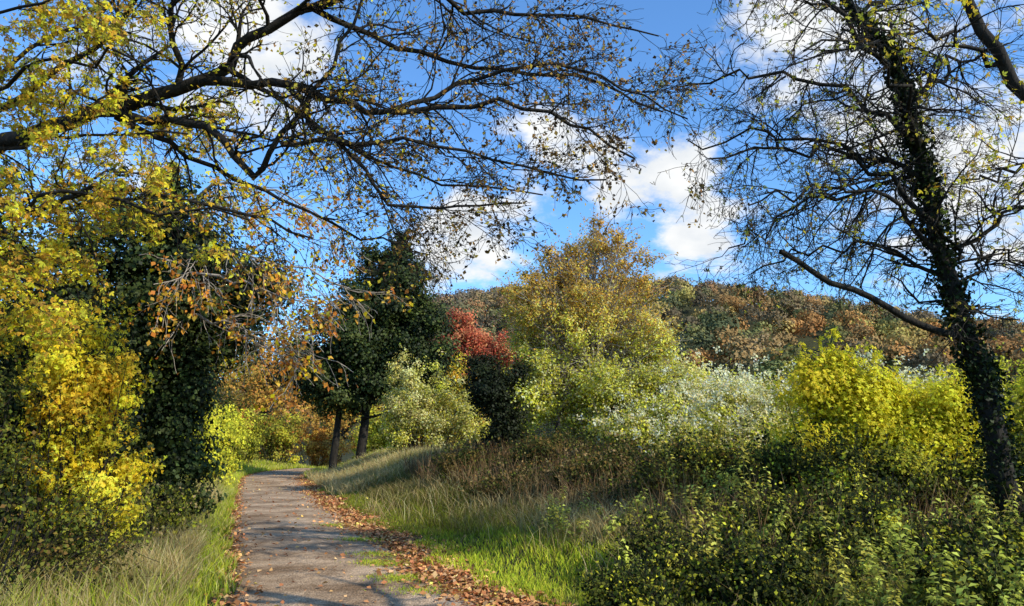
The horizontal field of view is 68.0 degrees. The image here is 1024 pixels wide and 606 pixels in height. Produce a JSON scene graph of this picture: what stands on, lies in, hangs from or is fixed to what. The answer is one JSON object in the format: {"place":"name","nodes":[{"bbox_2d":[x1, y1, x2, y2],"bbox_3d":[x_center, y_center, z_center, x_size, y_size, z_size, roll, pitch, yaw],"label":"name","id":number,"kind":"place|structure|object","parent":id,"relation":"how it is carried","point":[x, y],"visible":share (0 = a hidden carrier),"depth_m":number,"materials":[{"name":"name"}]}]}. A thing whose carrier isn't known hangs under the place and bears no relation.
{"place":"outdoors","nodes":[
{"label":"outdoors","id":0,"kind":"place"},
{"bbox_2d":[228,468,474,605],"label":"road","id":1,"kind":"structure","parent":0,"point":[340,584],"depth_m":10.76,"materials":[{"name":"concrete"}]},
{"bbox_2d":[0,445,928,605],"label":"verge grass","id":2,"kind":"structure","parent":0,"point":[221,510],"depth_m":10.53,"materials":[{"name":"green plant"}]},
{"bbox_2d":[0,300,1020,605],"bbox_3d":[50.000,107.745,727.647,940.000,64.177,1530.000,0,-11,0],"label":"ground","id":3,"kind":"structure","parent":0,"point":[810,342],"depth_m":127.59,"materials":[{"name":"green plant"}]},
{"bbox_2d":[0,121,77,428],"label":"hedgerow tree","id":4,"kind":"object","parent":3,"relation":"on","point":[22,273],"visible":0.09,"depth_m":11.27,"materials":[{"name":"yellow plant"}]},
{"bbox_2d":[0,151,82,461],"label":"hedgerow tree","id":5,"kind":"object","parent":3,"relation":"on","point":[39,227],"visible":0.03,"depth_m":14.04,"materials":[{"name":"yellow plant"}]},
{"bbox_2d":[0,281,159,605],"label":"hedge shrub","id":6,"kind":"object","parent":3,"relation":"on","point":[46,557],"visible":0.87,"depth_m":7.25,"materials":[{"name":"green plant"}]},
{"bbox_2d":[0,258,171,579],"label":"maple shrub","id":7,"kind":"object","parent":3,"relation":"on","point":[101,385],"visible":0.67,"depth_m":8.28,"materials":[{"name":"yellow plant"}]},
{"bbox_2d":[0,290,177,556],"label":"hedge shrub","id":8,"kind":"object","parent":3,"relation":"on","point":[13,404],"visible":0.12,"depth_m":9.66,"materials":[{"name":"yellow plant"}]},
{"bbox_2d":[0,343,214,556],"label":"hedge shrub","id":9,"kind":"object","parent":3,"relation":"on","point":[170,517],"visible":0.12,"depth_m":10.69,"materials":[{"name":"green plant"}]},
{"bbox_2d":[116,379,163,491],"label":"hedge shrub","id":10,"kind":"object","parent":3,"relation":"on","point":[136,446],"visible":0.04,"depth_m":17.39,"materials":[{"name":"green plant"}]},
{"bbox_2d":[0,0,324,373],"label":"field maple tree","id":11,"kind":"object","parent":3,"relation":"on","point":[11,258],"visible":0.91,"depth_m":6.84,"materials":[{"name":"yellow plant"}]},
{"bbox_2d":[82,258,263,398],"bbox_3d":[-16.438,2.756,34.155,9.341,10.474,9.491,0,-11,0],"label":"hedgerow tree","id":12,"kind":"object","parent":3,"relation":"on","point":[213,364],"depth_m":35.79,"materials":[{"name":"orange plant"}]},
{"bbox_2d":[0,153,414,524],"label":"ivy covered tree","id":13,"kind":"object","parent":3,"relation":"on","point":[196,317],"visible":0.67,"depth_m":13.26,"materials":[{"name":"green plant"}]},
{"bbox_2d":[142,322,274,416],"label":"hedgerow tree","id":14,"kind":"object","parent":3,"relation":"on","point":[234,374],"visible":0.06,"depth_m":50.74,"materials":[{"name":"orange plant"}]},
{"bbox_2d":[179,400,258,487],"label":"hedge shrub","id":15,"kind":"object","parent":3,"relation":"on","point":[226,428],"visible":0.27,"depth_m":28.66,"materials":[{"name":"yellow plant"}]},
{"bbox_2d":[194,400,254,477],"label":"hedge shrub","id":16,"kind":"object","parent":3,"relation":"on","point":[239,444],"visible":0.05,"depth_m":33.50,"materials":[{"name":"yellow plant"}]},
{"bbox_2d":[210,389,246,448],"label":"hedge shrub","id":17,"kind":"object","parent":3,"relation":"on","point":[227,399],"visible":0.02,"depth_m":46.16,"materials":[{"name":"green plant"}]},
{"bbox_2d":[230,406,272,463],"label":"hedge shrub","id":18,"kind":"object","parent":3,"relation":"on","point":[251,450],"visible":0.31,"depth_m":53.04,"materials":[{"name":"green plant"}]},
{"bbox_2d":[214,320,335,451],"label":"hedgerow tree","id":19,"kind":"object","parent":3,"relation":"on","point":[264,392],"visible":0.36,"depth_m":64.73,"materials":[{"name":"orange plant"}]},
{"bbox_2d":[244,409,309,464],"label":"hedge shrub","id":20,"kind":"object","parent":3,"relation":"on","point":[279,436],"visible":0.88,"depth_m":59.40,"materials":[{"name":"green plant"}]},
{"bbox_2d":[284,412,351,466],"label":"hedge shrub","id":21,"kind":"object","parent":3,"relation":"on","point":[318,447],"visible":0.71,"depth_m":66.40,"materials":[{"name":"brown plant"}]},
{"bbox_2d":[283,322,391,461],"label":"hedgerow tree","id":22,"kind":"object","parent":3,"relation":"on","point":[343,431],"visible":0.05,"depth_m":80.69,"materials":[{"name":"orange plant"}]},
{"bbox_2d":[262,226,468,469],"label":"ivy laden tree","id":23,"kind":"object","parent":3,"relation":"on","point":[363,358],"visible":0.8,"depth_m":40.90,"materials":[{"name":"green plant"}]},
{"bbox_2d":[0,0,749,323],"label":"overhanging oak tree","id":24,"kind":"object","parent":3,"relation":"on","point":[216,77],"visible":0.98,"depth_m":7.79,"materials":[{"name":"brown plant"}]},
{"bbox_2d":[349,405,403,459],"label":"hedge shrub","id":25,"kind":"object","parent":3,"relation":"on","point":[375,439],"visible":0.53,"depth_m":53.21,"materials":[{"name":"green plant"}]},
{"bbox_2d":[204,469,576,605],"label":"fallen leaves","id":26,"kind":"object","parent":3,"relation":"on","point":[435,569],"visible":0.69,"depth_m":10.52,"materials":[{"name":"brown plant"}]},
{"bbox_2d":[375,343,491,454],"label":"clematis covered shrub","id":27,"kind":"object","parent":3,"relation":"on","point":[426,422],"visible":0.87,"depth_m":34.91,"materials":[{"name":"green plant"}]},
{"bbox_2d":[433,347,489,439],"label":"hedgerow tree","id":28,"kind":"object","parent":3,"relation":"on","point":[455,374],"visible":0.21,"depth_m":49.13,"materials":[{"name":"green plant"}]},
{"bbox_2d":[415,433,512,484],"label":"hedge shrub","id":29,"kind":"object","parent":3,"relation":"on","point":[468,453],"visible":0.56,"depth_m":19.57,"materials":[{"name":"brown plant"}]},
{"bbox_2d":[433,306,528,440],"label":"red leaved tree","id":30,"kind":"object","parent":3,"relation":"on","point":[468,335],"visible":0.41,"depth_m":58.99,"materials":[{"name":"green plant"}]},
{"bbox_2d":[451,348,539,456],"bbox_3d":[-0.403,3.207,22.184,2.771,3.947,2.014,0,-11,0],"label":"ivy covered stump","id":31,"kind":"object","parent":3,"relation":"on","point":[489,391],"visible":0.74,"depth_m":21.96,"materials":[{"name":"green plant"}]},
{"bbox_2d":[458,452,563,507],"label":"hedge shrub","id":32,"kind":"object","parent":3,"relation":"on","point":[487,486],"visible":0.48,"depth_m":15.93,"materials":[{"name":"brown plant"}]},
{"bbox_2d":[0,430,1023,605],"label":"tall grass","id":33,"kind":"structure","parent":3,"relation":"on","point":[173,567],"depth_m":10.90,"materials":[{"name":"green plant"}]},
{"bbox_2d":[483,419,601,472],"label":"hedge shrub","id":34,"kind":"object","parent":3,"relation":"on","point":[536,446],"visible":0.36,"depth_m":18.04,"materials":[{"name":"brown plant"}]},
{"bbox_2d":[540,490,552,535],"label":"nettle plant","id":35,"kind":"object","parent":3,"relation":"on","point":[548,511],"visible":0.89,"depth_m":11.32,"materials":[{"name":"green plant"}]},
{"bbox_2d":[516,339,578,435],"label":"hedgerow tree","id":36,"kind":"object","parent":3,"relation":"on","point":[556,424],"visible":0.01,"depth_m":61.20,"materials":[{"name":"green plant"}]},
{"bbox_2d":[557,503,575,548],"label":"nettle plant","id":37,"kind":"object","parent":3,"relation":"on","point":[563,524],"visible":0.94,"depth_m":10.47,"materials":[{"name":"green plant"}]},
{"bbox_2d":[575,519,592,546],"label":"nettle plant","id":38,"kind":"object","parent":3,"relation":"on","point":[583,526],"visible":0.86,"depth_m":10.45,"materials":[{"name":"green plant"}]},
{"bbox_2d":[547,428,654,465],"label":"hedge shrub","id":39,"kind":"object","parent":3,"relation":"on","point":[585,448],"visible":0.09,"depth_m":16.64,"materials":[{"name":"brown plant"}]},
{"bbox_2d":[523,424,696,497],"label":"hedge shrub","id":40,"kind":"object","parent":3,"relation":"on","point":[587,463],"visible":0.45,"depth_m":14.33,"materials":[{"name":"brown plant"}]},
{"bbox_2d":[601,515,618,545],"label":"nettle plant","id":41,"kind":"object","parent":3,"relation":"on","point":[609,528],"visible":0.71,"depth_m":10.18,"materials":[{"name":"green plant"}]},
{"bbox_2d":[216,273,1023,431],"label":"distant wood","id":42,"kind":"object","parent":3,"relation":"on","point":[811,313],"visible":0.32,"depth_m":207.47,"materials":[{"name":"brown plant"}]},
{"bbox_2d":[614,538,633,584],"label":"nettle plant","id":43,"kind":"object","parent":3,"relation":"on","point":[626,557],"visible":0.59,"depth_m":8.33,"materials":[{"name":"green plant"}]},
{"bbox_2d":[486,198,765,443],"bbox_3d":[3.154,0.813,23.200,8.189,8.676,6.225,-10,-14,41],"label":"hawthorn tree","id":44,"kind":"object","parent":3,"relation":"on","point":[593,380],"visible":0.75,"depth_m":23.32,"materials":[{"name":"green plant"}]},
{"bbox_2d":[552,458,700,516],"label":"hedge shrub","id":45,"kind":"object","parent":3,"relation":"on","point":[598,488],"visible":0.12,"depth_m":12.18,"materials":[{"name":"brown plant"}]},
{"bbox_2d":[615,488,648,531],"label":"nettle plant","id":46,"kind":"object","parent":3,"relation":"on","point":[643,497],"visible":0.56,"depth_m":10.63,"materials":[{"name":"green plant"}]},
{"bbox_2d":[572,525,697,605],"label":"hedge shrub","id":47,"kind":"object","parent":3,"relation":"on","point":[610,592],"visible":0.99,"depth_m":6.84,"materials":[{"name":"green plant"}]},
{"bbox_2d":[586,503,732,579],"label":"hedge shrub","id":48,"kind":"object","parent":3,"relation":"on","point":[641,539],"visible":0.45,"depth_m":8.80,"materials":[{"name":"green plant"}]},
{"bbox_2d":[573,388,752,461],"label":"hedge shrub","id":49,"kind":"object","parent":3,"relation":"on","point":[630,425],"visible":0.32,"depth_m":17.06,"materials":[{"name":"green plant"}]},
{"bbox_2d":[661,448,678,509],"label":"nettle plant","id":50,"kind":"object","parent":3,"relation":"on","point":[674,494],"visible":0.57,"depth_m":11.62,"materials":[{"name":"green plant"}]},
{"bbox_2d":[659,511,697,552],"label":"nettle plant","id":51,"kind":"object","parent":3,"relation":"on","point":[667,520],"visible":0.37,"depth_m":8.86,"materials":[{"name":"green plant"}]},
{"bbox_2d":[592,414,776,512],"bbox_3d":[2.814,2.845,12.271,3.061,2.064,2.753,0,-11,0],"label":"hedge shrub","id":52,"kind":"object","parent":3,"relation":"on","point":[684,456],"visible":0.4,"depth_m":12.09,"materials":[{"name":"green plant"}]},
{"bbox_2d":[681,486,699,528],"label":"nettle plant","id":53,"kind":"object","parent":3,"relation":"on","point":[688,501],"visible":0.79,"depth_m":9.92,"materials":[{"name":"green plant"}]},
{"bbox_2d":[690,460,702,506],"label":"nettle plant","id":54,"kind":"object","parent":3,"relation":"on","point":[699,471],"visible":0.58,"depth_m":11.64,"materials":[{"name":"green plant"}]},
{"bbox_2d":[686,507,710,562],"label":"nettle plant","id":55,"kind":"object","parent":3,"relation":"on","point":[695,529],"visible":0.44,"depth_m":8.20,"materials":[{"name":"green plant"}]},
{"bbox_2d":[639,348,772,429],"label":"hedge shrub","id":56,"kind":"object","parent":3,"relation":"on","point":[701,373],"visible":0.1,"depth_m":20.06,"materials":[{"name":"green plant"}]},
{"bbox_2d":[688,480,728,534],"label":"nettle plant","id":57,"kind":"object","parent":3,"relation":"on","point":[707,500],"visible":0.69,"depth_m":9.89,"materials":[{"name":"green plant"}]},
{"bbox_2d":[632,379,791,470],"bbox_3d":[4.231,2.895,15.242,3.713,2.565,3.197,0,-11,0],"label":"hedge shrub","id":58,"kind":"object","parent":3,"relation":"on","point":[726,428],"visible":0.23,"depth_m":14.91,"materials":[{"name":"green plant"}]},
{"bbox_2d":[704,513,721,557],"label":"nettle plant","id":59,"kind":"object","parent":3,"relation":"on","point":[714,527],"visible":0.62,"depth_m":8.22,"materials":[{"name":"green plant"}]},
{"bbox_2d":[700,466,730,499],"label":"nettle plant","id":60,"kind":"object","parent":3,"relation":"on","point":[704,479],"visible":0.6,"depth_m":10.80,"materials":[{"name":"green plant"}]},
{"bbox_2d":[715,459,752,505],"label":"nettle plant","id":61,"kind":"object","parent":3,"relation":"on","point":[721,475],"visible":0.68,"depth_m":9.86,"materials":[{"name":"green plant"}]},
{"bbox_2d":[737,438,755,510],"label":"nettle plant","id":62,"kind":"object","parent":3,"relation":"on","point":[747,458],"visible":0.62,"depth_m":9.32,"materials":[{"name":"green plant"}]},
{"bbox_2d":[678,346,830,443],"bbox_3d":[6.286,2.743,17.264,4.150,3.592,4.138,9,-14,-40],"label":"hedge shrub","id":63,"kind":"object","parent":3,"relation":"on","point":[740,395],"visible":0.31,"depth_m":17.20,"materials":[{"name":"green plant"}]},
{"bbox_2d":[741,509,784,557],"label":"nettle plant","id":64,"kind":"object","parent":3,"relation":"on","point":[777,530],"visible":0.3,"depth_m":8.05,"materials":[{"name":"green plant"}]},
{"bbox_2d":[641,514,888,605],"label":"hedge shrub","id":65,"kind":"object","parent":3,"relation":"on","point":[752,573],"visible":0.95,"depth_m":6.96,"materials":[{"name":"green plant"}]},
{"bbox_2d":[742,500,790,551],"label":"nettle plant","id":66,"kind":"object","parent":3,"relation":"on","point":[783,518],"visible":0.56,"depth_m":7.92,"materials":[{"name":"green plant"}]},
{"bbox_2d":[617,0,1023,530],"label":"ivy clad tree","id":67,"kind":"object","parent":3,"relation":"on","point":[979,367],"visible":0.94,"depth_m":9.19,"materials":[{"name":"green plant"}]},
{"bbox_2d":[677,463,966,581],"bbox_3d":[3.546,2.716,8.432,2.173,1.856,2.694,10,-15,-42],"label":"hedge shrub","id":68,"kind":"object","parent":3,"relation":"on","point":[861,513],"visible":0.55,"depth_m":8.22,"materials":[{"name":"green plant"}]},
{"bbox_2d":[822,538,837,589],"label":"nettle plant","id":69,"kind":"object","parent":3,"relation":"on","point":[832,557],"visible":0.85,"depth_m":7.00,"materials":[{"name":"green plant"}]},
{"bbox_2d":[712,410,954,524],"bbox_3d":[4.340,2.561,10.366,3.264,2.162,2.312,0,-11,0],"label":"hedge shrub","id":70,"kind":"object","parent":3,"relation":"on","point":[808,467],"visible":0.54,"depth_m":10.21,"materials":[{"name":"green plant"}]},
{"bbox_2d":[814,493,853,605],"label":"nettle plant","id":71,"kind":"object","parent":3,"relation":"on","point":[837,585],"visible":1,"depth_m":5.85,"materials":[{"name":"green plant"}]},
{"bbox_2d":[743,325,928,474],"bbox_3d":[5.453,1.920,12.593,3.038,3.183,2.343,0,-11,0],"label":"hedge shrub","id":72,"kind":"object","parent":3,"relation":"on","point":[840,386],"visible":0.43,"depth_m":12.35,"materials":[{"name":"yellow plant"}]},
{"bbox_2d":[831,580,858,605],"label":"nettle plant","id":73,"kind":"object","parent":3,"relation":"on","point":[853,587],"visible":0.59,"depth_m":6.35,"materials":[{"name":"green plant"}]},
{"bbox_2d":[835,563,860,605],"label":"nettle plant","id":74,"kind":"object","parent":3,"relation":"on","point":[851,597],"visible":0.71,"depth_m":6.22,"materials":[{"name":"green plant"}]},
{"bbox_2d":[855,560,874,605],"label":"nettle plant","id":75,"kind":"object","parent":3,"relation":"on","point":[865,583],"visible":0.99,"depth_m":6.20,"materials":[{"name":"green plant"}]},
{"bbox_2d":[856,540,894,605],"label":"nettle plant","id":76,"kind":"object","parent":3,"relation":"on","point":[865,554],"visible":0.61,"depth_m":6.56,"materials":[{"name":"green plant"}]},
{"bbox_2d":[864,534,886,605],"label":"nettle plant","id":77,"kind":"object","parent":3,"relation":"on","point":[876,584],"visible":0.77,"depth_m":6.26,"materials":[{"name":"green plant"}]},
{"bbox_2d":[863,544,899,605],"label":"nettle plant","id":78,"kind":"object","parent":3,"relation":"on","point":[874,571],"visible":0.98,"depth_m":5.89,"materials":[{"name":"green plant"}]},
{"bbox_2d":[873,536,899,586],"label":"nettle plant","id":79,"kind":"object","parent":3,"relation":"on","point":[883,553],"visible":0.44,"depth_m":7.51,"materials":[{"name":"green plant"}]},
{"bbox_2d":[879,513,908,591],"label":"nettle plant","id":80,"kind":"object","parent":3,"relation":"on","point":[884,525],"visible":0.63,"depth_m":7.16,"materials":[{"name":"green plant"}]},
{"bbox_2d":[887,589,902,605],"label":"nettle plant","id":81,"kind":"object","parent":3,"relation":"on","point":[892,596],"visible":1,"depth_m":5.31,"materials":[{"name":"green plant"}]},
{"bbox_2d":[879,506,917,595],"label":"nettle plant","id":82,"kind":"object","parent":3,"relation":"on","point":[895,528],"visible":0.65,"depth_m":7.37,"materials":[{"name":"green plant"}]},
{"bbox_2d":[796,344,1003,412],"bbox_3d":[8.570,2.579,16.708,4.236,3.416,4.161,9,-14,-39],"label":"hedge shrub","id":83,"kind":"object","parent":3,"relation":"on","point":[935,379],"visible":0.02,"depth_m":16.92,"materials":[{"name":"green plant"}]},
{"bbox_2d":[890,530,923,605],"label":"nettle plant","id":84,"kind":"object","parent":3,"relation":"on","point":[900,555],"visible":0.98,"depth_m":5.96,"materials":[{"name":"green plant"}]},
{"bbox_2d":[892,520,922,576],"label":"nettle plant","id":85,"kind":"object","parent":3,"relation":"on","point":[912,548],"visible":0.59,"depth_m":7.04,"materials":[{"name":"green plant"}]},
{"bbox_2d":[823,0,1023,227],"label":"bare tree","id":86,"kind":"object","parent":3,"relation":"on","point":[1011,80],"visible":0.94,"depth_m":8.48,"materials":[{"name":"brown plant"}]},
{"bbox_2d":[917,511,940,563],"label":"nettle plant","id":87,"kind":"object","parent":3,"relation":"on","point":[935,537],"visible":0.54,"depth_m":7.52,"materials":[{"name":"green plant"}]},
{"bbox_2d":[845,353,1019,473],"bbox_3d":[6.824,2.381,12.192,3.100,3.146,2.367,0,-11,0],"label":"hedge shrub","id":88,"kind":"object","parent":3,"relation":"on","point":[942,409],"visible":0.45,"depth_m":11.85,"materials":[{"name":"yellow plant"}]},
{"bbox_2d":[856,428,1023,524],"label":"hedge shrub","id":89,"kind":"object","parent":3,"relation":"on","point":[963,473],"visible":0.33,"depth_m":10.10,"materials":[{"name":"green plant"}]},
{"bbox_2d":[923,545,958,605],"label":"nettle plant","id":90,"kind":"object","parent":3,"relation":"on","point":[947,556],"visible":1,"depth_m":5.49,"materials":[{"name":"green plant"}]},
{"bbox_2d":[873,485,1023,569],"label":"hedge shrub","id":91,"kind":"object","parent":3,"relation":"on","point":[1015,534],"visible":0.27,"depth_m":7.47,"materials":[{"name":"green plant"}]},
{"bbox_2d":[877,508,1023,605],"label":"hedge shrub","id":92,"kind":"object","parent":3,"relation":"on","point":[979,573],"visible":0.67,"depth_m":6.06,"materials":[{"name":"green plant"}]},
{"bbox_2d":[932,497,968,525],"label":"nettle plant","id":93,"kind":"object","parent":3,"relation":"on","point":[938,499],"visible":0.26,"depth_m":8.75,"materials":[{"name":"green plant"}]},
{"bbox_2d":[953,571,982,605],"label":"nettle plant","id":94,"kind":"object","parent":3,"relation":"on","point":[961,589],"visible":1,"depth_m":5.24,"materials":[{"name":"green plant"}]},
{"bbox_2d":[917,342,1023,422],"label":"hedge shrub","id":95,"kind":"object","parent":3,"relation":"on","point":[1006,369],"visible":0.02,"depth_m":16.59,"materials":[{"name":"green plant"}]},
{"bbox_2d":[969,493,1002,552],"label":"nettle plant","id":96,"kind":"object","parent":3,"relation":"on","point":[978,505],"visible":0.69,"depth_m":7.33,"materials":[{"name":"green plant"}]},
{"bbox_2d":[950,382,1023,469],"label":"hedge shrub","id":97,"kind":"object","parent":3,"relation":"on","point":[1015,408],"visible":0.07,"depth_m":11.92,"materials":[{"name":"green plant"}]},
{"bbox_2d":[951,423,1023,515],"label":"hedge shrub","id":98,"kind":"object","parent":3,"relation":"on","point":[1021,458],"visible":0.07,"depth_m":10.07,"materials":[{"name":"green plant"}]},
{"bbox_2d":[966,478,1023,539],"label":"nettle plant","id":99,"kind":"object","parent":3,"relation":"on","point":[974,485],"visible":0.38,"depth_m":7.84,"materials":[{"name":"green plant"}]},
{"bbox_2d":[978,525,1023,605],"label":"nettle plant","id":100,"kind":"object","parent":3,"relation":"on","point":[1006,567],"visible":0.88,"depth_m":5.73,"materials":[{"name":"green plant"}]},
{"bbox_2d":[988,575,1020,605],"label":"nettle plant","id":101,"kind":"object","parent":3,"relation":"on","point":[1004,600],"visible":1,"depth_m":5.36,"materials":[{"name":"green plant"}]},
{"bbox_2d":[986,479,1023,522],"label":"nettle plant","id":102,"kind":"object","parent":3,"relation":"on","point":[1014,495],"visible":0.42,"depth_m":8.41,"materials":[{"name":"green plant"}]},
{"bbox_2d":[998,556,1023,605],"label":"nettle plant","id":103,"kind":"object","parent":3,"relation":"on","point":[1017,580],"visible":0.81,"depth_m":5.52,"materials":[{"name":"green plant"}]},
{"bbox_2d":[1005,348,1023,449],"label":"hedge shrub","id":104,"kind":"object","parent":3,"relation":"on","point":[1020,386],"visible":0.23,"depth_m":11.97,"materials":[{"name":"green plant"}]},
{"bbox_2d":[0,0,1023,374],"label":"sky","id":105,"kind":"structure","parent":0,"point":[675,18],"materials":[{"name":"blue"}]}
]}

